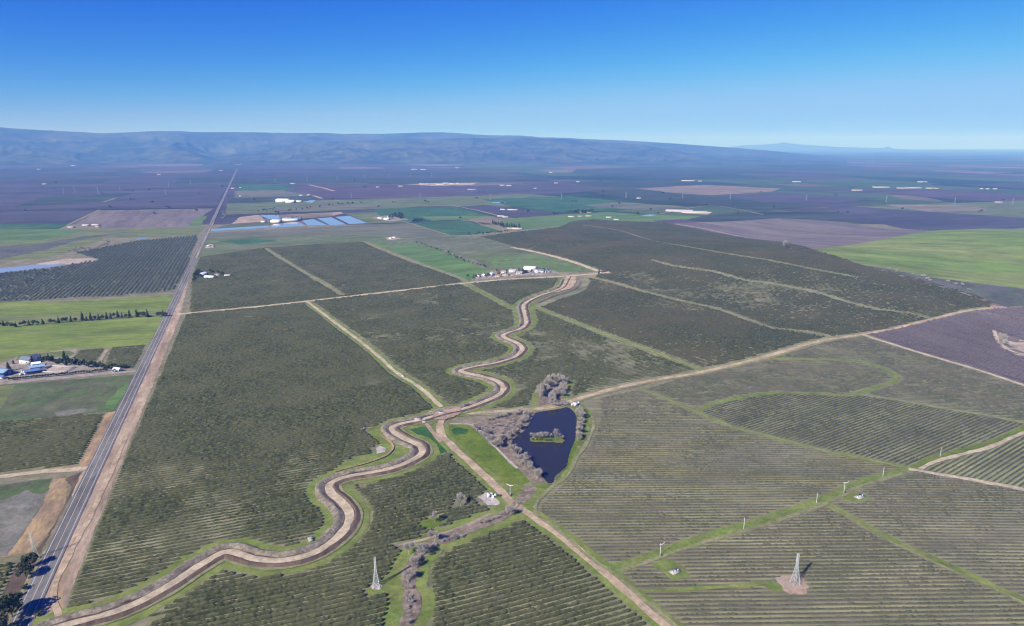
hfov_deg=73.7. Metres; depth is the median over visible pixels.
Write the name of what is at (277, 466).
olive hedgerow
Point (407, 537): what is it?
olive hedgerow
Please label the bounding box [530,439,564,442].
island shore
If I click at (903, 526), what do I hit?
young orchard row
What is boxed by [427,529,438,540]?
bare tree
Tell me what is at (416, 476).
olive hedgerow
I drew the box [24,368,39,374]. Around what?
barn
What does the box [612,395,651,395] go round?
young orchard row
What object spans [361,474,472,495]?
olive hedgerow
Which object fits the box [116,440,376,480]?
olive hedgerow
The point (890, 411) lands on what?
young orchard row
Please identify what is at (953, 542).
young orchard row
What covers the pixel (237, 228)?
water
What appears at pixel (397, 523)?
olive hedgerow
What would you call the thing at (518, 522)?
olive hedgerow
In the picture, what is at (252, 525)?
olive hedgerow
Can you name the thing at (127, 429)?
dirt road
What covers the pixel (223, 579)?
olive hedgerow
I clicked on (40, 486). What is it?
field
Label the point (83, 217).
dirt track
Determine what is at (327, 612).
olive hedgerow
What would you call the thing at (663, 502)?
young orchard row
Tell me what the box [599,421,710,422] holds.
young orchard row
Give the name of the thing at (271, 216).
water
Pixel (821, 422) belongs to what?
young orchard row
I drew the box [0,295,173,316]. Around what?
field
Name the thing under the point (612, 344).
field
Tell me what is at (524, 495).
creek bed
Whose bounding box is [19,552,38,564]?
evergreen tree
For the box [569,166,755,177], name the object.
field
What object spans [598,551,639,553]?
young orchard row
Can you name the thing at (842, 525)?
young orchard row
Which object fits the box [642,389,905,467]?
dirt track
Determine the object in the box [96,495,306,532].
olive hedgerow
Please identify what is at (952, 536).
young orchard row
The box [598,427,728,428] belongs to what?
young orchard row
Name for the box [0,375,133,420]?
field
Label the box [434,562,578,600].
olive hedgerow
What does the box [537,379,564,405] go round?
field
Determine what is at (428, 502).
olive hedgerow
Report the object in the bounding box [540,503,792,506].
young orchard row
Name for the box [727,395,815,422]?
young orchard row
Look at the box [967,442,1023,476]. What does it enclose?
young orchard row
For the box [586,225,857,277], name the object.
dirt track
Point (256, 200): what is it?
field
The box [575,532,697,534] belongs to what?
young orchard row
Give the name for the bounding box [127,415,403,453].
olive hedgerow
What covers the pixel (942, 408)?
dirt track
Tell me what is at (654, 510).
young orchard row
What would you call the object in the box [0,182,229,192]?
field
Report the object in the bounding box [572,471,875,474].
young orchard row
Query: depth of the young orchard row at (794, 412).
680.07 m
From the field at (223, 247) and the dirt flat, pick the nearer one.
the dirt flat
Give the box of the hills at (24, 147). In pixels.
[0,127,846,165]
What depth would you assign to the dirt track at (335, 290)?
1417.76 m
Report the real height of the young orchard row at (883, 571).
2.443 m
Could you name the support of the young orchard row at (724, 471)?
on the field at (593, 406)
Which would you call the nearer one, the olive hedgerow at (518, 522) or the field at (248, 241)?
the olive hedgerow at (518, 522)
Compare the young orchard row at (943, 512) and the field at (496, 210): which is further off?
the field at (496, 210)
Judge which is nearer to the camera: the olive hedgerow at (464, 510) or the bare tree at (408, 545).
the bare tree at (408, 545)
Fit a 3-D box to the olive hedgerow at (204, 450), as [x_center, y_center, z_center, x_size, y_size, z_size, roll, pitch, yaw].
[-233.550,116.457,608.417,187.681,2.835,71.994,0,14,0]
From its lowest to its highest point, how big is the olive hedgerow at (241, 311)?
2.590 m
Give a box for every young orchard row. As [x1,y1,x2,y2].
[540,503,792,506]
[541,500,799,503]
[541,506,783,509]
[541,508,775,511]
[546,511,769,514]
[547,495,814,498]
[547,498,808,501]
[550,514,756,517]
[551,492,821,495]
[554,490,825,493]
[555,516,748,519]
[558,485,836,488]
[558,487,831,490]
[559,520,739,522]
[562,483,842,486]
[563,523,729,525]
[564,480,847,483]
[566,478,854,481]
[567,526,719,528]
[570,475,861,479]
[571,473,870,476]
[571,529,706,531]
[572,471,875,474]
[574,469,886,472]
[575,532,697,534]
[577,467,893,470]
[578,461,863,463]
[578,463,874,465]
[579,465,881,468]
[579,535,688,537]
[580,457,845,459]
[581,459,855,461]
[583,538,679,540]
[584,453,826,455]
[584,455,828,457]
[585,451,812,453]
[586,450,812,451]
[588,448,804,449]
[588,541,669,543]
[591,442,784,444]
[591,444,791,446]
[591,446,798,448]
[592,440,777,442]
[593,544,661,546]
[594,435,754,437]
[594,437,765,439]
[594,438,771,440]
[595,434,749,435]
[595,548,651,550]
[597,429,732,430]
[597,430,738,432]
[597,432,742,433]
[598,424,719,425]
[598,425,723,427]
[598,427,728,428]
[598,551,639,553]
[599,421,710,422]
[600,398,656,399]
[600,406,678,407]
[601,402,657,403]
[601,403,672,404]
[601,405,675,406]
[601,408,682,408]
[601,409,683,410]
[601,410,688,411]
[601,412,691,413]
[601,413,695,414]
[601,415,698,416]
[601,417,700,417]
[601,418,704,419]
[601,419,702,420]
[601,423,715,423]
[602,400,664,400]
[604,401,667,402]
[607,396,654,396]
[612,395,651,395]
[626,573,656,574]
[631,576,662,578]
[636,579,750,582]
[641,584,695,586]
[655,592,999,598]
[660,597,1007,602]
[666,601,1017,606]
[671,605,1023,610]
[674,555,918,559]
[675,552,912,556]
[676,609,1023,615]
[681,614,1023,619]
[683,591,760,593]
[684,562,933,566]
[686,549,904,552]
[687,618,1023,624]
[688,559,925,563]
[688,565,940,570]
[691,569,948,573]
[694,545,896,549]
[694,575,779,577]
[703,397,754,411]
[706,395,766,413]
[707,542,889,545]
[709,394,775,414]
[712,394,784,415]
[712,400,737,407]
[715,394,790,416]
[716,539,884,542]
[718,394,798,418]
[721,394,803,419]
[724,395,809,420]
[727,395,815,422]
[727,535,876,539]
[732,395,820,422]
[735,396,826,424]
[738,396,832,425]
[741,532,872,536]
[743,396,837,426]
[745,396,844,428]
[750,396,850,429]
[751,530,866,532]
[754,396,859,430]
[759,396,865,431]
[760,527,860,529]
[763,397,869,432]
[768,398,874,433]
[771,523,856,526]
[772,399,878,434]
[776,399,884,435]
[779,521,851,523]
[781,400,888,436]
[785,401,892,438]
[789,518,847,520]
[790,401,897,439]
[795,402,903,440]
[798,515,843,517]
[799,403,906,441]
[804,404,911,442]
[805,513,836,514]
[805,572,957,576]
[808,577,964,580]
[809,404,916,443]
[811,580,973,584]
[812,584,980,588]
[812,588,989,592]
[813,405,921,445]
[813,623,1023,625]
[818,406,925,446]
[823,407,929,447]
[828,408,935,448]
[832,409,940,450]
[835,502,1023,505]
[838,410,944,450]
[841,505,1023,508]
[843,508,1023,511]
[844,410,950,451]
[849,511,1023,513]
[850,412,954,452]
[855,412,960,454]
[855,513,1023,516]
[859,516,1023,519]
[860,413,965,455]
[861,490,1023,493]
[863,488,1017,490]
[864,500,1023,503]
[865,414,970,456]
[865,519,1023,522]
[868,493,1023,495]
[869,522,1017,524]
[870,495,1023,498]
[871,414,975,457]
[871,485,1003,488]
[874,498,1023,500]
[874,525,1020,527]
[875,483,990,485]
[877,416,979,458]
[880,528,1023,530]
[883,417,985,459]
[883,481,978,483]
[886,531,1017,533]
[888,418,990,461]
[889,478,962,481]
[892,534,1022,536]
[894,418,995,462]
[898,477,948,478]
[899,420,1000,463]
[900,537,1012,539]
[906,420,1005,464]
[906,541,1022,543]
[907,474,935,476]
[913,543,1023,546]
[921,547,1023,549]
[928,550,1020,552]
[935,554,1023,556]
[942,455,972,472]
[942,557,1023,559]
[944,421,1010,451]
[949,452,985,472]
[949,561,1023,563]
[954,441,1010,474]
[958,565,1023,566]
[960,437,1023,475]
[961,422,1016,447]
[966,568,1023,570]
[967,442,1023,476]
[974,446,1023,477]
[976,571,1023,574]
[980,451,1023,478]
[983,576,1023,577]
[987,423,1021,439]
[987,456,1023,479]
[992,579,1023,581]
[993,461,1023,480]
[999,466,1023,482]
[1000,582,1023,585]
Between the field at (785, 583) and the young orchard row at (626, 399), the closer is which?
the field at (785, 583)
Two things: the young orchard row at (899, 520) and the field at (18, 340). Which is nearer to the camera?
the young orchard row at (899, 520)
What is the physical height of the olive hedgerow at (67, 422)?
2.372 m
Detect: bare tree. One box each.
[402,566,413,579]
[403,539,416,554]
[409,554,417,564]
[413,542,428,555]
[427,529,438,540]
[429,511,437,518]
[456,493,465,505]
[505,505,515,513]
[533,467,542,476]
[536,383,543,391]
[548,396,556,403]
[553,429,560,438]
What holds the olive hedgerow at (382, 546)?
on the field at (465, 502)
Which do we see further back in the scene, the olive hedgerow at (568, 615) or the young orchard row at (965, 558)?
the young orchard row at (965, 558)
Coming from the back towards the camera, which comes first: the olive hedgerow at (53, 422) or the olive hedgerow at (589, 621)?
the olive hedgerow at (53, 422)
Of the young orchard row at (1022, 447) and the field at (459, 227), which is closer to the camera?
the young orchard row at (1022, 447)
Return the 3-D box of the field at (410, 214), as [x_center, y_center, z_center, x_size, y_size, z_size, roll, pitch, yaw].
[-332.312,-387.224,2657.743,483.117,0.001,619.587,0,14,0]
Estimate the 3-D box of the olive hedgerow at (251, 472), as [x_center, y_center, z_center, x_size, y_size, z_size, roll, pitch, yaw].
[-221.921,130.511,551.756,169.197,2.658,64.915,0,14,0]
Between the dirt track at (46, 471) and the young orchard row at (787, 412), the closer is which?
the dirt track at (46, 471)
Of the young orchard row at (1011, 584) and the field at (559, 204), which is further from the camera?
the field at (559, 204)
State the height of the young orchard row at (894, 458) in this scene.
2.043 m
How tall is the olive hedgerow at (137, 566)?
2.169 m
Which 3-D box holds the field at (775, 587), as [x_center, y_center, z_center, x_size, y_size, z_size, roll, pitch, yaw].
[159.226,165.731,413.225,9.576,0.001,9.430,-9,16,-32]
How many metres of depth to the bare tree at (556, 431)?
617.39 m
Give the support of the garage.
on the field at (16, 367)
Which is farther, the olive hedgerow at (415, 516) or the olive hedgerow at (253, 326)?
the olive hedgerow at (253, 326)
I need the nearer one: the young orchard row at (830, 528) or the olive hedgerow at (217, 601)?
the olive hedgerow at (217, 601)
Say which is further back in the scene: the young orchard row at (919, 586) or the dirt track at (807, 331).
the dirt track at (807, 331)
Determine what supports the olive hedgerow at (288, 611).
on the field at (465, 502)
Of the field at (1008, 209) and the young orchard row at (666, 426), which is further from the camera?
the field at (1008, 209)
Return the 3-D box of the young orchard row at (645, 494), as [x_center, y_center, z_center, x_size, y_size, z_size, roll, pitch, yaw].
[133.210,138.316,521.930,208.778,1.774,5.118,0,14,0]
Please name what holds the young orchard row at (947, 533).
on the field at (1017, 540)
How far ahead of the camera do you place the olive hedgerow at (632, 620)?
381.62 m
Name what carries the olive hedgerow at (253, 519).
on the field at (161, 608)
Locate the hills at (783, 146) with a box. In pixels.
[730,142,928,150]
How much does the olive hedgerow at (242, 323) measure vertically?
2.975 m
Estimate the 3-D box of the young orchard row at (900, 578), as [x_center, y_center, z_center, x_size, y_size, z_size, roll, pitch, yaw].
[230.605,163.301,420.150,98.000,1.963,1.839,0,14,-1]
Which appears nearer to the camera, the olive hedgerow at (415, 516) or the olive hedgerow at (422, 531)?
the olive hedgerow at (422, 531)
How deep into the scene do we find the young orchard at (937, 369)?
770.24 m
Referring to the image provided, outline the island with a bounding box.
[530,435,563,441]
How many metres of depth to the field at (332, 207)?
2911.90 m
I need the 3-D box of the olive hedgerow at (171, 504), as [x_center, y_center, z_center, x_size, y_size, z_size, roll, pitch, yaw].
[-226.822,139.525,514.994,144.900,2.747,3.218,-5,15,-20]
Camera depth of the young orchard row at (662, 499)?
513.63 m
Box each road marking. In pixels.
[12,175,233,623]
[20,174,234,624]
[28,195,225,624]
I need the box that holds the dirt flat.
[556,277,575,291]
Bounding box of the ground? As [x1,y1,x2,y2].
[0,149,1023,224]
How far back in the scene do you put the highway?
537.36 m
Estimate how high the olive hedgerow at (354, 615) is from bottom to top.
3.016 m
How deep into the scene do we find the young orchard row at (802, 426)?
664.98 m
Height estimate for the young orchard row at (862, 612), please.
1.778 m
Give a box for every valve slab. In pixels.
[669,568,681,574]
[854,494,865,498]
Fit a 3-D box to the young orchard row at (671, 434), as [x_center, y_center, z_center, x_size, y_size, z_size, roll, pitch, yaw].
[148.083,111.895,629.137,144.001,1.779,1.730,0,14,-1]
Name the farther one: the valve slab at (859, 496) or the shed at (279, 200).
the shed at (279, 200)
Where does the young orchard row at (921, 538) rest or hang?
on the field at (1017, 540)
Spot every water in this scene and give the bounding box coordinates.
[0,264,63,272]
[211,225,269,230]
[260,215,278,218]
[270,222,305,227]
[302,219,325,225]
[317,217,344,224]
[336,216,365,223]
[511,407,576,482]
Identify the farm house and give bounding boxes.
[18,356,35,364]
[29,353,40,361]
[113,367,122,371]
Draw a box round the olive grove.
[0,219,993,625]
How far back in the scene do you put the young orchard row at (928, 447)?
616.77 m
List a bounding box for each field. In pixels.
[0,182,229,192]
[0,187,226,209]
[0,210,96,223]
[0,224,67,229]
[0,224,1023,625]
[0,227,205,259]
[0,229,87,241]
[0,232,127,258]
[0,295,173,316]
[0,309,166,323]
[0,316,162,360]
[0,348,133,381]
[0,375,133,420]
[0,385,14,408]
[0,413,105,474]
[0,470,84,619]
[0,478,52,499]
[0,478,53,555]
[0,478,67,556]
[0,563,16,596]
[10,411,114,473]
[16,350,74,359]
[17,193,132,206]
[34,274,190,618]
[38,258,95,264]
[42,367,70,372]
[51,536,76,608]
[55,408,96,415]
[64,303,433,623]
[73,208,214,227]
[74,347,108,362]
[103,344,148,368]
[104,380,128,408]
[149,452,494,625]
[187,216,205,226]
[189,242,464,311]
[198,235,400,257]
[207,223,448,238]
[214,222,270,228]
[220,238,275,244]
[225,194,615,214]
[227,196,313,202]
[232,215,269,223]
[233,190,308,197]
[236,184,300,190]
[247,175,521,182]
[270,204,389,211]
[276,212,334,219]
[280,184,541,198]
[312,284,537,404]
[333,427,402,470]
[343,212,405,223]
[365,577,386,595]
[369,239,490,280]
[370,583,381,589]
[373,216,407,220]
[374,239,410,246]
[375,207,486,221]
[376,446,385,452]
[400,236,595,271]
[408,237,509,250]
[410,427,446,452]
[413,183,474,185]
[414,220,498,234]
[417,517,445,528]
[420,215,494,220]
[425,518,650,625]
[449,424,528,485]
[451,427,467,434]
[452,184,592,194]
[456,205,555,217]
[464,218,508,223]
[469,412,543,482]
[471,280,557,305]
[472,270,562,279]
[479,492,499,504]
[482,196,642,211]
[482,225,991,336]
[482,255,584,270]
[485,307,697,408]
[497,212,699,229]
[531,378,572,405]
[534,402,591,486]
[535,278,823,367]
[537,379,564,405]
[537,389,898,563]
[537,484,551,488]
[556,441,577,478]
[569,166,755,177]
[588,202,690,209]
[594,189,816,210]
[622,507,1023,625]
[637,185,777,194]
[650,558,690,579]
[656,219,692,223]
[668,211,712,214]
[674,218,932,248]
[688,212,845,221]
[700,394,1023,468]
[724,192,875,203]
[765,581,782,592]
[775,575,808,594]
[776,575,803,589]
[798,189,1023,200]
[809,205,1023,230]
[815,228,1023,287]
[832,471,1023,596]
[839,491,870,500]
[854,201,1023,217]
[865,265,1023,306]
[886,204,987,211]
[918,435,1023,487]
[978,305,1006,310]
[998,336,1023,355]
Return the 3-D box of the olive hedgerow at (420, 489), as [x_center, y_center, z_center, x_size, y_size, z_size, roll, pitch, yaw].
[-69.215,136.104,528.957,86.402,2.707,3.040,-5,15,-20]
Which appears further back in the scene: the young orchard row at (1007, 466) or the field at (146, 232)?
the field at (146, 232)
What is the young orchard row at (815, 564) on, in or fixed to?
on the field at (765, 591)
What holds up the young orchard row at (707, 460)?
on the field at (593, 406)
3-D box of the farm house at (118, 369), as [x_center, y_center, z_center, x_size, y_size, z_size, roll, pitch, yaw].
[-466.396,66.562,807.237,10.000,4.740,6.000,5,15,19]
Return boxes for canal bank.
[33,276,565,625]
[73,276,571,625]
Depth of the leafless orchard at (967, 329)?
953.98 m
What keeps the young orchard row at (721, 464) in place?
on the field at (593, 406)
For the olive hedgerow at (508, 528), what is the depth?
473.48 m
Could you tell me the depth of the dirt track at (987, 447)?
596.85 m
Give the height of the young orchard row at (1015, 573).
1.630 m
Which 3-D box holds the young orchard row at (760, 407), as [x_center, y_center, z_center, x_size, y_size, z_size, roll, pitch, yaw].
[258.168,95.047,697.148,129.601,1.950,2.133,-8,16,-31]
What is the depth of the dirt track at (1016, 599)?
441.03 m
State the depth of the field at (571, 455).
584.21 m
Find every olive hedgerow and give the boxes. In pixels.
[0,413,103,425]
[0,414,81,424]
[0,415,102,427]
[0,416,102,429]
[0,418,101,431]
[0,421,99,434]
[0,423,98,436]
[0,430,94,443]
[0,432,93,445]
[0,446,86,459]
[0,448,85,461]
[0,455,81,466]
[0,457,80,469]
[0,460,78,471]
[66,600,91,607]
[68,590,121,602]
[70,583,136,598]
[72,578,146,593]
[73,572,157,590]
[75,566,166,585]
[77,563,172,581]
[78,557,181,577]
[79,551,191,574]
[81,547,199,570]
[82,542,212,566]
[84,517,323,562]
[86,514,323,558]
[87,511,321,555]
[88,509,318,551]
[90,506,318,548]
[91,504,314,545]
[92,502,310,541]
[93,500,308,538]
[95,497,308,535]
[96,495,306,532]
[97,492,304,528]
[98,490,305,526]
[99,488,306,523]
[101,486,306,519]
[102,483,308,517]
[103,480,312,514]
[104,476,316,511]
[105,472,326,508]
[106,468,333,505]
[107,466,336,503]
[108,462,340,500]
[110,456,350,495]
[110,460,342,497]
[111,451,371,492]
[112,449,370,490]
[113,448,369,487]
[114,444,374,485]
[115,441,378,482]
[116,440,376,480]
[117,438,375,478]
[118,437,373,475]
[119,435,371,473]
[120,432,366,469]
[120,433,369,471]
[122,429,363,464]
[122,430,365,466]
[123,427,362,462]
[124,424,377,460]
[125,419,385,456]
[125,421,382,457]
[127,411,420,451]
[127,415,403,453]
[128,408,430,449]
[131,402,426,442]
[132,400,424,438]
[132,401,426,440]
[133,398,423,436]
[134,397,421,434]
[136,394,419,431]
[137,393,418,429]
[138,392,416,427]
[139,389,414,425]
[145,380,396,410]
[146,378,397,408]
[147,376,391,404]
[148,374,392,403]
[148,585,282,616]
[151,571,387,624]
[153,365,379,391]
[153,366,381,392]
[153,576,381,625]
[160,353,367,375]
[164,566,390,617]
[164,580,293,608]
[168,337,347,354]
[170,335,345,351]
[172,332,341,347]
[173,573,306,602]
[173,583,369,625]
[178,320,325,332]
[178,562,392,609]
[179,316,320,329]
[185,305,306,315]
[185,307,304,316]
[185,308,301,317]
[185,573,282,595]
[186,305,304,314]
[186,306,306,315]
[189,307,308,316]
[191,304,305,313]
[191,557,394,603]
[194,575,256,589]
[196,589,362,625]
[203,573,244,584]
[207,553,397,594]
[209,571,234,578]
[217,593,365,625]
[220,575,281,588]
[225,304,304,310]
[228,520,322,539]
[240,593,386,625]
[249,524,321,538]
[258,527,318,540]
[261,597,387,625]
[264,533,313,542]
[273,536,308,544]
[285,602,387,625]
[304,607,387,625]
[315,549,400,569]
[323,612,385,625]
[330,546,396,561]
[341,544,392,556]
[347,617,383,625]
[348,534,420,550]
[353,528,432,546]
[357,469,467,490]
[359,472,469,492]
[360,526,425,541]
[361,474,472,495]
[362,524,420,537]
[364,476,474,497]
[365,521,418,533]
[366,467,464,486]
[366,478,475,499]
[369,480,479,502]
[369,483,480,505]
[369,517,426,529]
[370,504,478,526]
[371,506,450,522]
[372,485,483,507]
[372,487,486,510]
[372,499,453,516]
[373,502,452,519]
[374,491,482,512]
[377,465,462,481]
[403,464,459,475]
[415,462,458,470]
[424,460,455,466]
[430,457,453,463]
[431,543,555,574]
[432,540,550,570]
[432,546,560,578]
[432,549,563,582]
[432,552,567,587]
[432,573,590,616]
[432,581,599,625]
[433,555,571,591]
[433,569,585,611]
[433,577,596,621]
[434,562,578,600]
[434,565,582,605]
[435,456,450,460]
[435,537,548,565]
[435,558,575,596]
[438,521,451,526]
[438,534,544,560]
[439,505,485,516]
[442,584,604,625]
[444,531,540,555]
[446,514,469,521]
[449,507,488,517]
[452,528,537,549]
[467,589,607,625]
[470,526,533,541]
[484,592,612,625]
[487,523,529,534]
[507,597,616,625]
[510,520,525,525]
[523,600,621,625]
[545,605,625,625]
[567,608,630,625]
[588,612,635,625]
[604,616,641,625]
[628,621,645,625]
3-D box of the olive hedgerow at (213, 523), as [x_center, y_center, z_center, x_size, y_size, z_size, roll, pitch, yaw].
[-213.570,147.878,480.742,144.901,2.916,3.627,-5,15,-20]
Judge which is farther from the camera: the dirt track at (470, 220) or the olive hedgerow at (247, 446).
the dirt track at (470, 220)
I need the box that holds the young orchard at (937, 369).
[646,337,1023,419]
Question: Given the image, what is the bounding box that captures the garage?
[31,361,40,365]
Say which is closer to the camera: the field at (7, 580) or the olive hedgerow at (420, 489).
the field at (7, 580)
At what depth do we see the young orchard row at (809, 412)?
678.39 m
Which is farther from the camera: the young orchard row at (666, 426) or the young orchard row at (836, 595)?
the young orchard row at (666, 426)
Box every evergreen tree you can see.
[0,590,23,617]
[0,615,8,625]
[14,561,34,578]
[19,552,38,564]
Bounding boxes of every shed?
[270,219,282,222]
[275,199,290,201]
[282,218,299,220]
[285,200,295,202]
[523,266,535,270]
[666,209,692,211]
[681,211,706,212]
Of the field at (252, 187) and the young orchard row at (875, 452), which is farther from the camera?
the field at (252, 187)
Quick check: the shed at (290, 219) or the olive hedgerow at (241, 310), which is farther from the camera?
the shed at (290, 219)
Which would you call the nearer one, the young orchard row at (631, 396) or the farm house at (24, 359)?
the young orchard row at (631, 396)
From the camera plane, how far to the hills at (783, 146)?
33328.56 m
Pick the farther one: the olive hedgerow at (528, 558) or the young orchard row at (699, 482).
the young orchard row at (699, 482)
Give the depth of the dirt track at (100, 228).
2177.24 m
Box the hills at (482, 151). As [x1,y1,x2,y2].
[203,138,722,165]
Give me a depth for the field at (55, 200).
3337.39 m
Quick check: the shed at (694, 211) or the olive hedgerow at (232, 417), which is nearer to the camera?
the olive hedgerow at (232, 417)
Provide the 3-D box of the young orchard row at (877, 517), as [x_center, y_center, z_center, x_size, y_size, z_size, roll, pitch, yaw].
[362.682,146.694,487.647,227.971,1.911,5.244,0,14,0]
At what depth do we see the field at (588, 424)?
630.58 m
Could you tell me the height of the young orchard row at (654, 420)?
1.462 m
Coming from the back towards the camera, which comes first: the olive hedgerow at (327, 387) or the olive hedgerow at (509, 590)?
the olive hedgerow at (327, 387)
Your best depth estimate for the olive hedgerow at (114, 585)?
413.03 m
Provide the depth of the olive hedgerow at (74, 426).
639.61 m
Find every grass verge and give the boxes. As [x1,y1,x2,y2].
[31,277,563,625]
[381,484,545,625]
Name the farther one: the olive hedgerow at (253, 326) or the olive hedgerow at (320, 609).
the olive hedgerow at (253, 326)
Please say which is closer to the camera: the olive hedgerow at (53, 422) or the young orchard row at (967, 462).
the young orchard row at (967, 462)
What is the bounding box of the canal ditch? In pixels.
[50,280,564,625]
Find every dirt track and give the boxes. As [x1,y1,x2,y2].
[0,207,209,210]
[0,370,135,384]
[0,466,87,477]
[17,226,203,229]
[19,186,226,192]
[42,471,84,553]
[69,210,99,223]
[92,292,555,625]
[99,348,109,362]
[107,194,212,201]
[177,272,608,314]
[196,221,213,257]
[265,248,342,294]
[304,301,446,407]
[307,301,442,406]
[334,434,393,471]
[362,241,468,281]
[377,215,451,235]
[394,184,509,186]
[398,513,491,545]
[425,423,441,441]
[431,219,499,230]
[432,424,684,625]
[436,419,671,625]
[450,423,517,467]
[463,284,511,308]
[467,307,993,413]
[510,247,598,270]
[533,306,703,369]
[533,416,595,514]
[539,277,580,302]
[539,308,700,368]
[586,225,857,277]
[592,277,774,328]
[611,466,908,569]
[640,581,771,591]
[642,389,902,467]
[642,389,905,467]
[650,221,773,243]
[653,260,928,317]
[660,206,763,214]
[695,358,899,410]
[775,328,830,336]
[790,248,997,304]
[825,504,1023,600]
[830,508,1023,603]
[860,394,1023,423]
[862,334,1023,385]
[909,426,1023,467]
[909,467,1023,490]
[919,431,1023,469]
[992,330,1023,354]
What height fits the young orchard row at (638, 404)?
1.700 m
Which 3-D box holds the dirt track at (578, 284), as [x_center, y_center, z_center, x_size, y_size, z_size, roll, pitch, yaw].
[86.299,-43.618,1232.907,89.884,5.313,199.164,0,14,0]
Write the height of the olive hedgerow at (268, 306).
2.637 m
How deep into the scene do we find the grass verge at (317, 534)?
482.06 m
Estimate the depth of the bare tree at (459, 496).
504.57 m
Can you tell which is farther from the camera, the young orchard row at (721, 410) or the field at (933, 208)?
the field at (933, 208)
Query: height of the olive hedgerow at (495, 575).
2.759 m
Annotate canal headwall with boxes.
[307,536,313,541]
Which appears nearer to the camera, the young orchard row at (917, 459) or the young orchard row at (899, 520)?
the young orchard row at (899, 520)
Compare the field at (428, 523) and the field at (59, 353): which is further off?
the field at (59, 353)
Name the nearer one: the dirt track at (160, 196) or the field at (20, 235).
the field at (20, 235)
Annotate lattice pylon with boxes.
[29,533,40,557]
[372,556,380,588]
[789,553,800,585]
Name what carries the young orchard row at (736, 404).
on the field at (906, 448)
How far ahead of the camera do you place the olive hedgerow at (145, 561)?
436.34 m
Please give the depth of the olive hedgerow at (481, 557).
442.30 m
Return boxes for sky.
[0,0,1023,148]
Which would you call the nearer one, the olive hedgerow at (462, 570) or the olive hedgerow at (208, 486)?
the olive hedgerow at (462, 570)
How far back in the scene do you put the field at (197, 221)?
2365.93 m
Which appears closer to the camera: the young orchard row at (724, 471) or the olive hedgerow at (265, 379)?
the young orchard row at (724, 471)
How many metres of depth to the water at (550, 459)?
613.24 m
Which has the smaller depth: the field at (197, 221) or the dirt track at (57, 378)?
the dirt track at (57, 378)
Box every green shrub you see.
[20,583,27,589]
[34,610,42,615]
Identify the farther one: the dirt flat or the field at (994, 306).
the dirt flat
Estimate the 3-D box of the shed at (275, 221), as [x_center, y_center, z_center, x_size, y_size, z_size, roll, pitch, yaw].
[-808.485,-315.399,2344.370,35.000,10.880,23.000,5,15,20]
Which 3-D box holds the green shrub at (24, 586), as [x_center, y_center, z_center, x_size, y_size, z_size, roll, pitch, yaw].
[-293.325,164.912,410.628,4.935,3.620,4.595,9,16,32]
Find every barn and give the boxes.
[0,368,13,375]
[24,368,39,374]
[29,364,44,369]
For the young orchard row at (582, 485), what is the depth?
536.79 m
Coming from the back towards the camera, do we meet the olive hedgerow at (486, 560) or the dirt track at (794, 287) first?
the dirt track at (794, 287)
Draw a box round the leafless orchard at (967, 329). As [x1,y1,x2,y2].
[871,306,1023,380]
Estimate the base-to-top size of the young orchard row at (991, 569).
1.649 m
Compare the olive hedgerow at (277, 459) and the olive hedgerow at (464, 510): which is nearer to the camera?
the olive hedgerow at (464, 510)
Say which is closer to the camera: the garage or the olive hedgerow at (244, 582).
the olive hedgerow at (244, 582)
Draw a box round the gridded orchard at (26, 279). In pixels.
[0,235,196,300]
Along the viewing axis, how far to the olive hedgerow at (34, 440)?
617.10 m
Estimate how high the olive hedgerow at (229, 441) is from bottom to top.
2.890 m
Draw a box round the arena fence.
[40,365,74,372]
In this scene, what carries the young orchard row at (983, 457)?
on the field at (991, 474)
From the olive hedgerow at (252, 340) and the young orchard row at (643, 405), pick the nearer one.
the young orchard row at (643, 405)
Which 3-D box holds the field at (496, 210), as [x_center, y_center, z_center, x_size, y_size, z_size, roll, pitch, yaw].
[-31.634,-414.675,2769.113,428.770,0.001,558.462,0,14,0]
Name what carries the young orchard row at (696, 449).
on the field at (593, 406)
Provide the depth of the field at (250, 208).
3110.04 m
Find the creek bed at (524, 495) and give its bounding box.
[399,486,536,625]
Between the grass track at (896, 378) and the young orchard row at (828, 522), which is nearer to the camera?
the young orchard row at (828, 522)
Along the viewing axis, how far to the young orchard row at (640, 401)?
709.85 m
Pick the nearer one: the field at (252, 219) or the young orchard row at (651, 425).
the young orchard row at (651, 425)
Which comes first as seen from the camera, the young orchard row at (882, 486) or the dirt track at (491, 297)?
the young orchard row at (882, 486)
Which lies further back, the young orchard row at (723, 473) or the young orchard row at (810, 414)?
the young orchard row at (810, 414)
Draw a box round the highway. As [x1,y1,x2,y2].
[8,169,236,625]
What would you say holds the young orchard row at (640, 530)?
on the field at (593, 406)
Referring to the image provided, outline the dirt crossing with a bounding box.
[432,407,460,419]
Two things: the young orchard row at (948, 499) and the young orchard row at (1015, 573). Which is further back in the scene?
the young orchard row at (948, 499)

